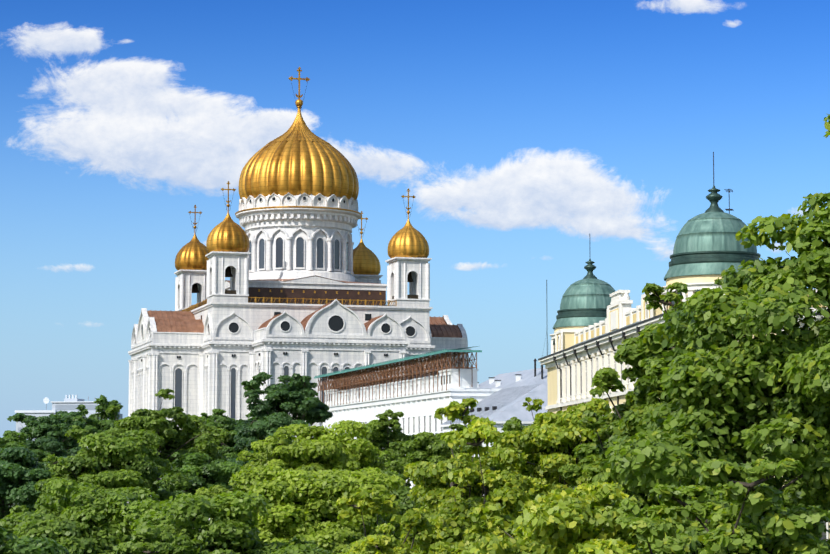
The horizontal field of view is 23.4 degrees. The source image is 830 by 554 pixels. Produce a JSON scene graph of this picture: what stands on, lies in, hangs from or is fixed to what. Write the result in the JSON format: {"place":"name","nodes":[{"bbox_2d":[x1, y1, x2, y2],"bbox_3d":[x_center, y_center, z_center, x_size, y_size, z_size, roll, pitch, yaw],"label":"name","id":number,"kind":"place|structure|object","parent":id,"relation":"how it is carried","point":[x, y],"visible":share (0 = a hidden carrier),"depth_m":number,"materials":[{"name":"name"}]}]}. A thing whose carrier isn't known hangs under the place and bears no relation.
{"place":"outdoors","nodes":[
{"label":"outdoors","id":0,"kind":"place"},
{"bbox_2d":[15,395,122,446],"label":"building","id":1,"kind":"structure","parent":0,"point":[69,404],"depth_m":889.17,"materials":[{"name":"grey concrete"}]},
{"bbox_2d":[227,451,255,465],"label":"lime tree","id":2,"kind":"object","parent":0,"point":[240,462],"depth_m":196.98,"materials":[{"name":"green plant"}]},
{"bbox_2d":[0,0,829,437],"label":"sky","id":3,"kind":"structure","parent":0,"point":[518,131],"materials":[{"name":"blue"}]},
{"bbox_2d":[538,152,829,540],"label":"domed building","id":4,"kind":"structure","parent":0,"point":[598,321],"depth_m":204.77,"materials":[{"name":"beige paint"}]},
{"label":"ground","id":5,"kind":"structure","parent":0,"visible":0},
{"bbox_2d":[0,430,50,515],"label":"lime tree","id":6,"kind":"object","parent":5,"relation":"on","point":[11,438],"visible":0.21,"depth_m":229.00,"materials":[{"name":"green plant"}]},
{"bbox_2d":[0,446,66,520],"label":"lime tree","id":7,"kind":"object","parent":5,"relation":"on","point":[19,466],"visible":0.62,"depth_m":155.92,"materials":[{"name":"green plant"}]},
{"bbox_2d":[0,526,69,553],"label":"maple tree","id":8,"kind":"object","parent":5,"relation":"on","point":[33,545],"visible":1,"depth_m":73.81,"materials":[{"name":"green plant"}]},
{"bbox_2d":[7,411,85,501],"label":"poplar tree","id":9,"kind":"object","parent":5,"relation":"on","point":[48,433],"visible":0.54,"depth_m":268.34,"materials":[{"name":"green plant"}]},
{"bbox_2d":[49,410,101,454],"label":"lime tree","id":10,"kind":"object","parent":5,"relation":"on","point":[61,413],"visible":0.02,"depth_m":416.88,"materials":[{"name":"green plant"}]},
{"bbox_2d":[72,395,122,447],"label":"lime tree","id":11,"kind":"object","parent":5,"relation":"on","point":[93,424],"visible":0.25,"depth_m":317.95,"materials":[{"name":"green plant"}]},
{"bbox_2d":[0,478,211,553],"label":"maple tree","id":12,"kind":"object","parent":5,"relation":"on","point":[80,518],"visible":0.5,"depth_m":90.47,"materials":[{"name":"green plant"}]},
{"bbox_2d":[34,425,192,522],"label":"maple tree","id":13,"kind":"object","parent":5,"relation":"on","point":[110,462],"visible":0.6,"depth_m":147.25,"materials":[{"name":"green plant"}]},
{"bbox_2d":[98,388,232,499],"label":"lime tree","id":14,"kind":"object","parent":5,"relation":"on","point":[197,434],"visible":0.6,"depth_m":213.26,"materials":[{"name":"green plant"}]},
{"bbox_2d":[158,451,241,535],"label":"lime tree","id":15,"kind":"object","parent":5,"relation":"on","point":[199,471],"visible":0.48,"depth_m":166.33,"materials":[{"name":"green plant"}]},
{"bbox_2d":[113,490,331,553],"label":"maple tree","id":16,"kind":"object","parent":5,"relation":"on","point":[172,532],"visible":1,"depth_m":73.19,"materials":[{"name":"green plant"}]},
{"bbox_2d":[191,409,258,460],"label":"lime tree","id":17,"kind":"object","parent":5,"relation":"on","point":[217,418],"visible":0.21,"depth_m":286.32,"materials":[{"name":"green plant"}]},
{"bbox_2d":[234,412,272,448],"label":"lime tree","id":18,"kind":"object","parent":5,"relation":"on","point":[249,415],"visible":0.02,"depth_m":390.33,"materials":[{"name":"green plant"}]},
{"bbox_2d":[233,372,332,457],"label":"lime tree","id":19,"kind":"object","parent":5,"relation":"on","point":[298,400],"visible":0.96,"depth_m":247.28,"materials":[{"name":"green plant"}]},
{"bbox_2d":[195,420,386,498],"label":"maple tree","id":20,"kind":"object","parent":5,"relation":"on","point":[315,448],"visible":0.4,"depth_m":146.74,"materials":[{"name":"green plant"}]},
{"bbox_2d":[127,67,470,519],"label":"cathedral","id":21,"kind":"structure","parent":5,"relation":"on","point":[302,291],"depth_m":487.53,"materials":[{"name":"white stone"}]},
{"bbox_2d":[228,465,431,553],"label":"maple tree","id":22,"kind":"object","parent":5,"relation":"on","point":[299,507],"visible":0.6,"depth_m":97.13,"materials":[{"name":"green plant"}]},
{"bbox_2d":[345,409,415,488],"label":"lime tree","id":23,"kind":"object","parent":5,"relation":"on","point":[383,436],"visible":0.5,"depth_m":281.91,"materials":[{"name":"green plant"}]},
{"bbox_2d":[332,488,442,553],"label":"ash tree","id":24,"kind":"object","parent":5,"relation":"on","point":[377,503],"visible":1,"depth_m":44.38,"materials":[{"name":"green plant"}]},
{"bbox_2d":[380,470,417,545],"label":"maple tree","id":25,"kind":"object","parent":5,"relation":"on","point":[404,500],"visible":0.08,"depth_m":115.39,"materials":[{"name":"green plant"}]},
{"bbox_2d":[375,432,461,486],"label":"lime tree","id":26,"kind":"object","parent":5,"relation":"on","point":[423,446],"visible":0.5,"depth_m":197.53,"materials":[{"name":"green plant"}]},
{"bbox_2d":[314,280,548,506],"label":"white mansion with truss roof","id":27,"kind":"object","parent":5,"relation":"on","point":[418,402],"visible":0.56,"depth_m":345.73,"materials":[{"name":"paint"}]},
{"bbox_2d":[404,424,474,483],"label":"lime tree","id":28,"kind":"object","parent":5,"relation":"on","point":[458,427],"visible":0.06,"depth_m":288.32,"materials":[{"name":"green plant"}]},
{"bbox_2d":[401,417,531,553],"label":"ash tree","id":29,"kind":"object","parent":5,"relation":"on","point":[454,535],"visible":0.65,"depth_m":49.10,"materials":[{"name":"green plant"}]},
{"bbox_2d":[399,397,545,548],"bbox_3d":[1.957,11.385,61.107,5.030,15.419,5.859,2,-6,-22],"label":"ash tree","id":30,"kind":"object","parent":5,"relation":"on","point":[430,488],"visible":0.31,"depth_m":61.11,"materials":[{"name":"green plant"}]},
{"bbox_2d":[492,417,529,472],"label":"lime tree","id":31,"kind":"object","parent":5,"relation":"on","point":[514,423],"visible":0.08,"depth_m":257.11,"materials":[{"name":"green plant"}]},
{"bbox_2d":[480,397,611,499],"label":"ash tree","id":32,"kind":"object","parent":5,"relation":"on","point":[551,440],"visible":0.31,"depth_m":68.43,"materials":[{"name":"green plant"}]},
{"bbox_2d":[458,480,654,553],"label":"ash tree","id":33,"kind":"object","parent":5,"relation":"on","point":[553,521],"visible":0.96,"depth_m":36.01,"materials":[{"name":"green plant"}]},
{"bbox_2d":[558,367,691,532],"bbox_3d":[7.398,11.259,65.350,5.968,16.513,6.109,5,-7,-42],"label":"maple tree","id":34,"kind":"object","parent":5,"relation":"on","point":[591,455],"visible":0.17,"depth_m":64.95,"materials":[{"name":"green plant"}]},
{"bbox_2d":[637,484,730,553],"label":"maple tree","id":35,"kind":"object","parent":5,"relation":"on","point":[688,533],"visible":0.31,"depth_m":40.61,"materials":[{"name":"green plant"}]},
{"bbox_2d":[601,282,824,538],"bbox_3d":[8.476,9.579,58.991,6.638,18.808,7.000,3,-6,-27],"label":"maple tree","id":36,"kind":"object","parent":5,"relation":"on","point":[638,354],"visible":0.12,"depth_m":59.02,"materials":[{"name":"green plant"}]},
{"bbox_2d":[602,114,829,542],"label":"maple tree","id":37,"kind":"object","parent":5,"relation":"on","point":[781,402],"visible":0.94,"depth_m":50.23,"materials":[{"name":"green plant"}]},
{"bbox_2d":[609,458,829,553],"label":"maple tree","id":38,"kind":"object","parent":5,"relation":"on","point":[774,527],"visible":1,"depth_m":34.50,"materials":[{"name":"green plant"}]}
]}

